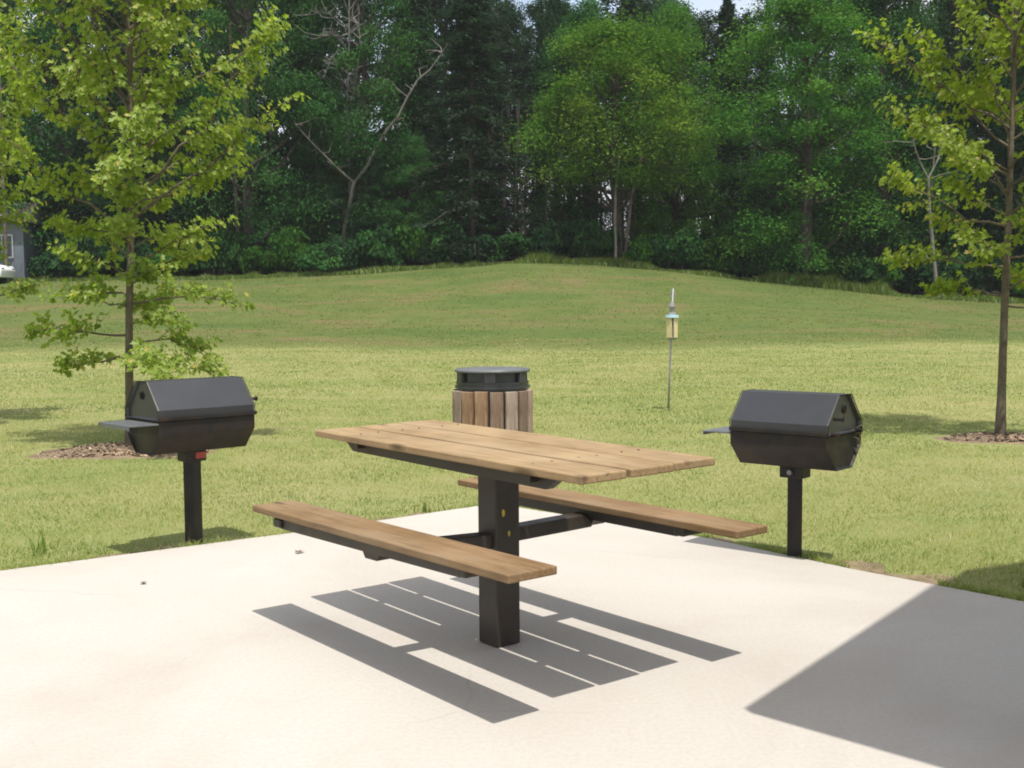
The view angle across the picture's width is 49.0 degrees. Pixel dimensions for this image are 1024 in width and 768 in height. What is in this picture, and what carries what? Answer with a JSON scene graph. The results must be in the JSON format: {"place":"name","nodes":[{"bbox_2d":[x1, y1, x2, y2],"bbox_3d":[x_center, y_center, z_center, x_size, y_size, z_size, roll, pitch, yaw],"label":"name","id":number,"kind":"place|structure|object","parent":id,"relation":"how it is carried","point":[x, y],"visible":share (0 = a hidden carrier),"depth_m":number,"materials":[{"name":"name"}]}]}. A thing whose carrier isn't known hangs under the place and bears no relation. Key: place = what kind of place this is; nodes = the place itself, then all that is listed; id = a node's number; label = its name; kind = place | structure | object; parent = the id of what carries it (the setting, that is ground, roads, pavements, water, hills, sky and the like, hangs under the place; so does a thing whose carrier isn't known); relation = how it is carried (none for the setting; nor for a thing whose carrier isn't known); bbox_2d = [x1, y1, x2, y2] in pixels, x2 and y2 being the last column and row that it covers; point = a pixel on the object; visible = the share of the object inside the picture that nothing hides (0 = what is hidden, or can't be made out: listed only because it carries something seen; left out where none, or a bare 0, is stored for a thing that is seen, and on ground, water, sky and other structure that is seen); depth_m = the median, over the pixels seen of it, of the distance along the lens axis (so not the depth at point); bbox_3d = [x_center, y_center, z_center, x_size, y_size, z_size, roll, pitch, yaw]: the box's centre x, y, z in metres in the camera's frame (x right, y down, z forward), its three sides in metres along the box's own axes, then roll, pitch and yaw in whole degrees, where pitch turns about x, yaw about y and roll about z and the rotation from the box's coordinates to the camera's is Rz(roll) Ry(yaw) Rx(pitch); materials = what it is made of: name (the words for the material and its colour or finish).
{"place":"outdoors","nodes":[
{"label":"outdoors","id":0,"kind":"place"},
{"bbox_2d":[8,0,990,232],"label":"sky","id":1,"kind":"structure","parent":0,"point":[702,5],"materials":[{"name":"white"}]},
{"bbox_2d":[0,259,1023,600],"bbox_3d":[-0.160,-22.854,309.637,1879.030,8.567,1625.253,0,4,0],"label":"ground","id":2,"kind":"structure","parent":0,"point":[602,323],"depth_m":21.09,"materials":[{"name":"green plant"}]},
{"bbox_2d":[0,203,46,278],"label":"shed","id":3,"kind":"structure","parent":2,"relation":"on","point":[21,254],"depth_m":60.71,"materials":[{"name":"grey metal"}]},
{"bbox_2d":[0,0,51,303],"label":"young tree","id":4,"kind":"object","parent":2,"relation":"on","point":[25,105],"visible":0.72,"depth_m":13.46,"materials":[{"name":"green plant"}]},
{"bbox_2d":[0,145,81,277],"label":"understory tree","id":5,"kind":"object","parent":2,"relation":"on","point":[27,192],"visible":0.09,"depth_m":62.93,"materials":[{"name":"green plant"}]},
{"bbox_2d":[26,250,74,278],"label":"shrub","id":6,"kind":"object","parent":2,"relation":"on","point":[57,267],"visible":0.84,"depth_m":60.12,"materials":[{"name":"green plant"}]},
{"bbox_2d":[24,0,109,194],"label":"conifer tree","id":7,"kind":"object","parent":2,"relation":"on","point":[52,80],"visible":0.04,"depth_m":82.59,"materials":[{"name":"green plant"}]},
{"bbox_2d":[0,0,161,277],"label":"broadleaf tree","id":8,"kind":"object","parent":2,"relation":"on","point":[61,153],"visible":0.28,"depth_m":62.27,"materials":[{"name":"green plant"}]},
{"bbox_2d":[69,234,109,277],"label":"shrub","id":9,"kind":"object","parent":2,"relation":"on","point":[84,244],"visible":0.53,"depth_m":59.97,"materials":[{"name":"green plant"}]},
{"bbox_2d":[26,441,217,459],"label":"mulch","id":10,"kind":"object","parent":2,"relation":"on","point":[103,453],"visible":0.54,"depth_m":10.38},
{"bbox_2d":[105,244,152,275],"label":"shrub","id":11,"kind":"object","parent":2,"relation":"on","point":[122,254],"visible":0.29,"depth_m":60.56,"materials":[{"name":"green plant"}]},
{"bbox_2d":[77,122,191,277],"bbox_3d":[-21.220,-10.453,63.605,6.522,9.404,6.508,2,4,30],"label":"understory tree","id":12,"kind":"object","parent":2,"relation":"on","point":[99,201],"visible":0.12,"depth_m":62.59,"materials":[{"name":"green plant"}]},
{"bbox_2d":[67,0,232,252],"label":"broadleaf tree","id":13,"kind":"object","parent":2,"relation":"on","point":[175,215],"visible":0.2,"depth_m":62.80,"materials":[{"name":"green plant"}]},
{"bbox_2d":[0,0,310,443],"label":"young tree","id":14,"kind":"object","parent":2,"relation":"on","point":[126,119],"visible":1,"depth_m":10.63,"materials":[{"name":"green plant"}]},
{"bbox_2d":[98,376,257,545],"bbox_3d":[-1.808,0.486,6.162,0.790,1.029,0.403,-4,5,-44],"label":"charcoal grill","id":15,"kind":"object","parent":2,"relation":"on","point":[189,421],"visible":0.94,"depth_m":6.08,"materials":[{"name":"black metal"}]},
{"bbox_2d":[109,0,258,275],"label":"broadleaf tree","id":16,"kind":"object","parent":2,"relation":"on","point":[205,62],"visible":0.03,"depth_m":73.70,"materials":[{"name":"green plant"}]},
{"bbox_2d":[190,227,231,275],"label":"shrub","id":17,"kind":"object","parent":2,"relation":"on","point":[221,233],"visible":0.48,"depth_m":61.51,"materials":[{"name":"green plant"}]},
{"bbox_2d":[208,231,255,274],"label":"shrub","id":18,"kind":"object","parent":2,"relation":"on","point":[233,239],"visible":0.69,"depth_m":61.40,"materials":[{"name":"green plant"}]},
{"bbox_2d":[228,21,239,275],"bbox_3d":[-15.450,-12.861,62.695,0.428,14.439,0.227,0,4,0],"label":"bare trunk","id":19,"kind":"object","parent":2,"relation":"on","point":[233,156],"visible":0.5,"depth_m":62.70,"materials":[{"name":"brown plant"}]},
{"bbox_2d":[156,0,326,275],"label":"broadleaf tree","id":20,"kind":"object","parent":2,"relation":"on","point":[246,189],"visible":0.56,"depth_m":62.43,"materials":[{"name":"green plant"}]},
{"bbox_2d":[189,154,293,275],"bbox_3d":[-15.703,-9.969,66.212,7.522,7.727,7.539,2,4,32],"label":"understory tree","id":21,"kind":"object","parent":2,"relation":"on","point":[240,184],"visible":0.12,"depth_m":64.38,"materials":[{"name":"green plant"}]},
{"bbox_2d":[238,245,275,274],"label":"shrub","id":22,"kind":"object","parent":2,"relation":"on","point":[255,253],"visible":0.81,"depth_m":61.03,"materials":[{"name":"green plant"}]},
{"bbox_2d":[203,0,335,273],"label":"broadleaf tree","id":23,"kind":"object","parent":2,"relation":"on","point":[257,80],"visible":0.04,"depth_m":72.03,"materials":[{"name":"green plant"}]},
{"bbox_2d":[261,225,307,271],"bbox_3d":[-12.460,-7.093,61.027,2.884,3.125,2.496,3,5,40],"label":"shrub","id":24,"kind":"object","parent":2,"relation":"on","point":[287,250],"visible":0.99,"depth_m":60.37,"materials":[{"name":"green plant"}]},
{"bbox_2d":[237,0,346,271],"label":"conifer tree","id":25,"kind":"object","parent":2,"relation":"on","point":[314,64],"visible":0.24,"depth_m":65.42,"materials":[{"name":"green plant"}]},
{"bbox_2d":[279,96,359,272],"bbox_3d":[-11.008,-11.500,64.796,4.843,10.646,4.907,3,5,44],"label":"understory tree","id":26,"kind":"object","parent":2,"relation":"on","point":[298,158],"visible":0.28,"depth_m":63.87,"materials":[{"name":"green plant"}]},
{"bbox_2d":[300,0,353,270],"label":"conifer tree","id":27,"kind":"object","parent":2,"relation":"on","point":[323,58],"visible":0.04,"depth_m":79.26,"materials":[{"name":"green plant"}]},
{"bbox_2d":[294,242,360,272],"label":"shrub","id":28,"kind":"object","parent":2,"relation":"on","point":[320,258],"visible":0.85,"depth_m":60.02,"materials":[{"name":"green plant"}]},
{"bbox_2d":[294,0,375,238],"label":"dead snag","id":29,"kind":"object","parent":2,"relation":"on","point":[349,33],"visible":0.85,"depth_m":61.94,"materials":[{"name":"grey wood"}]},
{"bbox_2d":[326,237,361,271],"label":"shrub","id":30,"kind":"object","parent":2,"relation":"on","point":[347,245],"visible":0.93,"depth_m":60.36,"materials":[{"name":"green plant"}]},
{"bbox_2d":[265,0,443,270],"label":"broadleaf tree","id":31,"kind":"object","parent":2,"relation":"on","point":[366,91],"visible":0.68,"depth_m":62.47,"materials":[{"name":"green plant"}]},
{"bbox_2d":[298,0,411,183],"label":"broadleaf tree","id":32,"kind":"object","parent":2,"relation":"on","point":[359,71],"visible":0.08,"depth_m":81.81,"materials":[{"name":"green plant"}]},
{"bbox_2d":[315,151,407,271],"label":"understory tree","id":33,"kind":"object","parent":2,"relation":"on","point":[357,170],"visible":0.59,"depth_m":62.15,"materials":[{"name":"green plant"}]},
{"bbox_2d":[294,38,447,239],"bbox_3d":[-7.593,-12.949,61.458,8.574,11.873,2.765,0,4,4],"label":"leaning dead tree","id":34,"kind":"object","parent":2,"relation":"on","point":[351,193],"visible":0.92,"depth_m":61.27,"materials":[{"name":"grey wood"}]},
{"bbox_2d":[351,229,403,267],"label":"shrub","id":35,"kind":"object","parent":2,"relation":"on","point":[375,252],"visible":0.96,"depth_m":60.77,"materials":[{"name":"green plant"}]},
{"bbox_2d":[374,221,405,266],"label":"shrub","id":36,"kind":"object","parent":2,"relation":"on","point":[383,231],"visible":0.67,"depth_m":61.44,"materials":[{"name":"green plant"}]},
{"bbox_2d":[365,129,450,266],"bbox_3d":[-5.590,-10.244,63.041,4.936,7.973,5.002,1,4,24],"label":"understory tree","id":37,"kind":"object","parent":2,"relation":"on","point":[412,143],"visible":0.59,"depth_m":62.17,"materials":[{"name":"green plant"}]},
{"bbox_2d":[385,213,431,265],"bbox_3d":[-5.970,-7.746,62.340,3.459,3.503,2.994,1,4,27],"label":"shrub","id":38,"kind":"object","parent":2,"relation":"on","point":[411,248],"visible":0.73,"depth_m":61.32,"materials":[{"name":"green plant"}]},
{"bbox_2d":[366,0,467,266],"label":"conifer tree","id":39,"kind":"object","parent":2,"relation":"on","point":[417,6],"visible":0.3,"depth_m":66.59,"materials":[{"name":"green plant"}]},
{"bbox_2d":[356,0,502,193],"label":"conifer tree","id":40,"kind":"object","parent":2,"relation":"on","point":[417,67],"visible":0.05,"depth_m":79.47,"materials":[{"name":"green plant"}]},
{"bbox_2d":[418,237,450,264],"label":"shrub","id":41,"kind":"object","parent":2,"relation":"on","point":[424,256],"visible":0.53,"depth_m":61.38,"materials":[{"name":"green plant"}]},
{"bbox_2d":[382,0,503,258],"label":"tree","id":42,"kind":"object","parent":2,"relation":"on","point":[439,10],"visible":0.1,"depth_m":73.13,"materials":[{"name":"green plant"}]},
{"bbox_2d":[426,221,477,263],"bbox_3d":[-3.066,-7.561,61.970,3.591,2.729,3.108,-3,4,-30],"label":"shrub","id":43,"kind":"object","parent":2,"relation":"on","point":[453,231],"visible":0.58,"depth_m":61.05,"materials":[{"name":"green plant"}]},
{"bbox_2d":[409,153,517,264],"bbox_3d":[-2.995,-9.790,63.355,6.604,6.563,6.517,0,4,5],"label":"understory tree","id":44,"kind":"object","parent":2,"relation":"on","point":[455,218],"visible":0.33,"depth_m":62.04,"materials":[{"name":"green plant"}]},
{"bbox_2d":[404,0,542,267],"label":"conifer tree","id":45,"kind":"object","parent":2,"relation":"on","point":[469,27],"visible":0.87,"depth_m":61.66,"materials":[{"name":"green plant"}]},
{"bbox_2d":[451,234,502,262],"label":"shrub","id":46,"kind":"object","parent":2,"relation":"on","point":[463,255],"visible":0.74,"depth_m":60.15,"materials":[{"name":"green plant"}]},
{"bbox_2d":[447,0,535,260],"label":"woodland tree","id":47,"kind":"object","parent":2,"relation":"on","point":[493,38],"visible":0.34,"depth_m":75.82,"materials":[{"name":"green plant"}]},
{"bbox_2d":[452,366,532,432],"bbox_3d":[-0.168,0.251,9.786,0.695,0.785,0.695,-1,4,-7],"label":"litter bin","id":48,"kind":"object","parent":2,"relation":"on","point":[500,397],"visible":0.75,"depth_m":9.50,"materials":[{"name":"brown wood"}]},
{"bbox_2d":[475,241,519,262],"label":"shrub","id":49,"kind":"object","parent":2,"relation":"on","point":[503,256],"visible":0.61,"depth_m":60.40,"materials":[{"name":"green plant"}]},
{"bbox_2d":[0,506,1023,767],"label":"concrete pad","id":50,"kind":"object","parent":2,"relation":"on","point":[638,648],"visible":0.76,"depth_m":4.00,"materials":[{"name":"beige concrete"}]},
{"bbox_2d":[252,420,766,647],"bbox_3d":[-0.073,0.590,4.217,1.131,0.775,1.723,-3,5,-38],"label":"picnic table","id":51,"kind":"object","parent":50,"relation":"on","point":[513,470],"visible":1,"depth_m":4.11,"materials":[{"name":"brown wood"}]},
{"bbox_2d":[0,250,1023,303],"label":"tall grass","id":52,"kind":"structure","parent":2,"relation":"on","point":[826,282],"depth_m":59.35,"materials":[{"name":"green plant"}]},
{"bbox_2d":[0,263,1023,351],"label":"rough grass","id":53,"kind":"structure","parent":2,"relation":"on","point":[877,324],"depth_m":47.67,"materials":[{"name":"green plant"}]},
{"bbox_2d":[491,232,536,259],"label":"shrub","id":54,"kind":"object","parent":2,"relation":"on","point":[516,241],"visible":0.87,"depth_m":60.04,"materials":[{"name":"green plant"}]},
{"bbox_2d":[485,0,550,237],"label":"woodland tree","id":55,"kind":"object","parent":2,"relation":"on","point":[515,18],"visible":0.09,"depth_m":80.73,"materials":[{"name":"green plant"}]},
{"bbox_2d":[500,0,552,227],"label":"woodland tree","id":56,"kind":"object","parent":2,"relation":"on","point":[527,48],"visible":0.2,"depth_m":76.55,"materials":[{"name":"green plant"}]},
{"bbox_2d":[70,513,998,596],"bbox_3d":[-0.117,0.913,5.733,7.371,0.020,3.424,0,4,8],"label":"soil strip","id":57,"kind":"object","parent":2,"relation":"on","point":[930,580],"visible":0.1,"depth_m":5.60,"materials":[{"name":"brown soil"}]},
{"bbox_2d":[530,219,569,256],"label":"shrub","id":58,"kind":"object","parent":2,"relation":"on","point":[550,233],"visible":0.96,"depth_m":59.81,"materials":[{"name":"green plant"}]},
{"bbox_2d":[502,0,606,236],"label":"woodland tree","id":59,"kind":"object","parent":2,"relation":"on","point":[555,10],"visible":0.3,"depth_m":72.70,"materials":[{"name":"green plant"}]},
{"bbox_2d":[516,0,653,240],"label":"broadleaf tree","id":60,"kind":"object","parent":2,"relation":"on","point":[590,12],"visible":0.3,"depth_m":65.57,"materials":[{"name":"green plant"}]},
{"bbox_2d":[568,218,619,258],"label":"shrub","id":61,"kind":"object","parent":2,"relation":"on","point":[587,236],"visible":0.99,"depth_m":60.00,"materials":[{"name":"green plant"}]},
{"bbox_2d":[496,0,727,257],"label":"broadleaf tree","id":62,"kind":"object","parent":2,"relation":"on","point":[611,38],"visible":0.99,"depth_m":59.73,"materials":[{"name":"green plant"}]},
{"bbox_2d":[572,0,666,231],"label":"woodland tree","id":63,"kind":"object","parent":2,"relation":"on","point":[617,8],"visible":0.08,"depth_m":73.54,"materials":[{"name":"green plant"}]},
{"bbox_2d":[599,0,668,240],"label":"conifer tree","id":64,"kind":"object","parent":2,"relation":"on","point":[641,4],"visible":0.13,"depth_m":72.35,"materials":[{"name":"green plant"}]},
{"bbox_2d":[621,234,659,263],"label":"shrub","id":65,"kind":"object","parent":2,"relation":"on","point":[640,249],"visible":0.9,"depth_m":60.02,"materials":[{"name":"green plant"}]},
{"bbox_2d":[624,0,696,237],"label":"woodland tree","id":66,"kind":"object","parent":2,"relation":"on","point":[654,6],"visible":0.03,"depth_m":78.28,"materials":[{"name":"green plant"}]},
{"bbox_2d":[646,232,685,268],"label":"shrub","id":67,"kind":"object","parent":2,"relation":"on","point":[659,242],"visible":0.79,"depth_m":60.07,"materials":[{"name":"green plant"}]},
{"bbox_2d":[665,288,678,410],"bbox_3d":[2.046,-0.417,14.378,0.176,1.618,0.176,0,4,0],"label":"bird feeder pole","id":68,"kind":"object","parent":2,"relation":"on","point":[671,317],"visible":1,"depth_m":14.32,"materials":[{"name":"grey metal"}]},
{"bbox_2d":[619,0,731,269],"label":"broadleaf tree","id":69,"kind":"object","parent":2,"relation":"on","point":[656,221],"visible":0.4,"depth_m":66.37,"materials":[{"name":"green plant"}]},
{"bbox_2d":[648,226,708,269],"bbox_3d":[8.857,-7.211,61.109,3.698,2.790,3.201,1,4,16],"label":"shrub","id":70,"kind":"object","parent":2,"relation":"on","point":[689,242],"visible":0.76,"depth_m":60.22,"materials":[{"name":"green plant"}]},
{"bbox_2d":[668,6,755,239],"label":"woodland tree","id":71,"kind":"object","parent":2,"relation":"on","point":[711,38],"visible":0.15,"depth_m":73.34,"materials":[{"name":"green plant"}]},
{"bbox_2d":[688,235,739,271],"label":"shrub","id":72,"kind":"object","parent":2,"relation":"on","point":[713,243],"visible":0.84,"depth_m":60.56,"materials":[{"name":"green plant"}]},
{"bbox_2d":[683,0,768,270],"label":"conifer tree","id":73,"kind":"object","parent":2,"relation":"on","point":[728,7],"visible":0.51,"depth_m":68.56,"materials":[{"name":"green plant"}]},
{"bbox_2d":[716,206,745,276],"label":"shrub","id":74,"kind":"object","parent":2,"relation":"on","point":[726,216],"visible":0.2,"depth_m":63.64,"materials":[{"name":"green plant"}]},
{"bbox_2d":[707,9,781,164],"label":"woodland tree","id":75,"kind":"object","parent":2,"relation":"on","point":[745,20],"visible":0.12,"depth_m":80.52,"materials":[{"name":"green plant"}]},
{"bbox_2d":[711,6,796,174],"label":"woodland tree","id":76,"kind":"object","parent":2,"relation":"on","point":[761,68],"visible":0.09,"depth_m":80.54,"materials":[{"name":"green plant"}]},
{"bbox_2d":[743,233,794,274],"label":"shrub","id":77,"kind":"object","parent":2,"relation":"on","point":[752,269],"visible":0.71,"depth_m":59.90,"materials":[{"name":"green plant"}]},
{"bbox_2d":[747,193,796,271],"bbox_3d":[14.823,-8.136,64.350,3.384,5.429,2.674,-4,5,-44],"label":"shrub","id":78,"kind":"object","parent":2,"relation":"on","point":[772,211],"visible":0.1,"depth_m":63.47,"materials":[{"name":"green plant"}]},
{"bbox_2d":[703,389,862,557],"bbox_3d":[1.396,0.521,5.747,0.740,0.969,0.403,3,5,41],"label":"charcoal grill","id":79,"kind":"object","parent":2,"relation":"on","point":[796,436],"visible":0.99,"depth_m":5.59,"materials":[{"name":"black metal"}]},
{"bbox_2d":[733,116,839,273],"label":"understory tree","id":80,"kind":"object","parent":2,"relation":"on","point":[766,143],"visible":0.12,"depth_m":66.50,"materials":[{"name":"green plant"}]},
{"bbox_2d":[735,0,860,193],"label":"broadleaf tree","id":81,"kind":"object","parent":2,"relation":"on","point":[810,94],"visible":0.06,"depth_m":82.34,"materials":[{"name":"green plant"}]},
{"bbox_2d":[749,105,854,239],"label":"understory tree","id":82,"kind":"object","parent":2,"relation":"on","point":[798,112],"visible":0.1,"depth_m":65.32,"materials":[{"name":"green plant"}]},
{"bbox_2d":[695,0,921,282],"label":"broadleaf tree","id":83,"kind":"object","parent":2,"relation":"on","point":[805,15],"visible":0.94,"depth_m":58.89,"materials":[{"name":"green plant"}]},
{"bbox_2d":[817,241,858,276],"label":"shrub","id":84,"kind":"object","parent":2,"relation":"on","point":[837,248],"visible":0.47,"depth_m":61.09,"materials":[{"name":"green plant"}]},
{"bbox_2d":[788,0,892,227],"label":"broadleaf tree","id":85,"kind":"object","parent":2,"relation":"on","point":[872,72],"visible":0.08,"depth_m":81.11,"materials":[{"name":"green plant"}]},
{"bbox_2d":[835,256,891,284],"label":"shrub","id":86,"kind":"object","parent":2,"relation":"on","point":[868,270],"visible":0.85,"depth_m":59.82,"materials":[{"name":"green plant"}]},
{"bbox_2d":[865,255,903,286],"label":"shrub","id":87,"kind":"object","parent":2,"relation":"on","point":[893,275],"visible":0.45,"depth_m":60.38,"materials":[{"name":"green plant"}]},
{"bbox_2d":[811,0,970,287],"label":"broadleaf tree","id":88,"kind":"object","parent":2,"relation":"on","point":[884,238],"visible":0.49,"depth_m":61.89,"materials":[{"name":"green plant"}]},
{"bbox_2d":[868,0,957,228],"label":"broadleaf tree","id":89,"kind":"object","parent":2,"relation":"on","point":[925,8],"visible":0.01,"depth_m":72.56,"materials":[{"name":"green plant"}]},
{"bbox_2d":[889,255,955,294],"bbox_3d":[22.393,-5.781,61.023,3.460,2.558,3.233,-2,4,-25],"label":"shrub","id":90,"kind":"object","parent":2,"relation":"on","point":[910,280],"visible":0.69,"depth_m":60.38,"materials":[{"name":"green plant"}]},
{"bbox_2d":[889,122,955,297],"bbox_3d":[21.150,-8.987,58.030,3.128,9.048,2.926,3,5,44],"label":"forked tree","id":91,"kind":"object","parent":2,"relation":"on","point":[934,265],"visible":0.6,"depth_m":57.63,"materials":[{"name":"grey plant"}]},
{"bbox_2d":[852,0,1023,433],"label":"young tree","id":92,"kind":"object","parent":2,"relation":"on","point":[975,103],"visible":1,"depth_m":11.17,"materials":[{"name":"green plant"}]},
{"bbox_2d":[860,0,1023,294],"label":"broadleaf tree","id":93,"kind":"object","parent":2,"relation":"on","point":[945,30],"visible":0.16,"depth_m":63.69,"materials":[{"name":"green plant"}]},
{"bbox_2d":[923,215,980,292],"bbox_3d":[24.841,-7.148,63.989,3.540,4.970,2.796,3,5,40],"label":"shrub","id":94,"kind":"object","parent":2,"relation":"on","point":[952,241],"visible":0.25,"depth_m":63.22,"materials":[{"name":"green plant"}]},
{"bbox_2d":[944,254,974,294],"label":"shrub","id":95,"kind":"object","parent":2,"relation":"on","point":[958,266],"visible":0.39,"depth_m":61.47,"materials":[{"name":"green plant"}]},
{"bbox_2d":[936,129,1015,294],"bbox_3d":[26.160,-9.625,64.076,5.225,9.596,5.237,0,4,10],"label":"understory tree","id":96,"kind":"object","parent":2,"relation":"on","point":[977,213],"visible":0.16,"depth_m":63.17,"materials":[{"name":"green plant"}]},
{"bbox_2d":[934,431,1023,444],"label":"mulch","id":97,"kind":"object","parent":2,"relation":"on","point":[1013,437],"visible":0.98,"depth_m":11.06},
{"bbox_2d":[935,0,1023,296],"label":"broadleaf tree","id":98,"kind":"object","parent":2,"relation":"on","point":[970,62],"visible":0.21,"depth_m":61.82,"materials":[{"name":"green plant"}]},
{"bbox_2d":[960,245,1002,295],"bbox_3d":[25.782,-5.925,61.034,2.632,3.301,2.278,-1,4,-16],"label":"shrub","id":99,"kind":"object","parent":2,"relation":"on","point":[988,279],"visible":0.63,"depth_m":60.63,"materials":[{"name":"green plant"}]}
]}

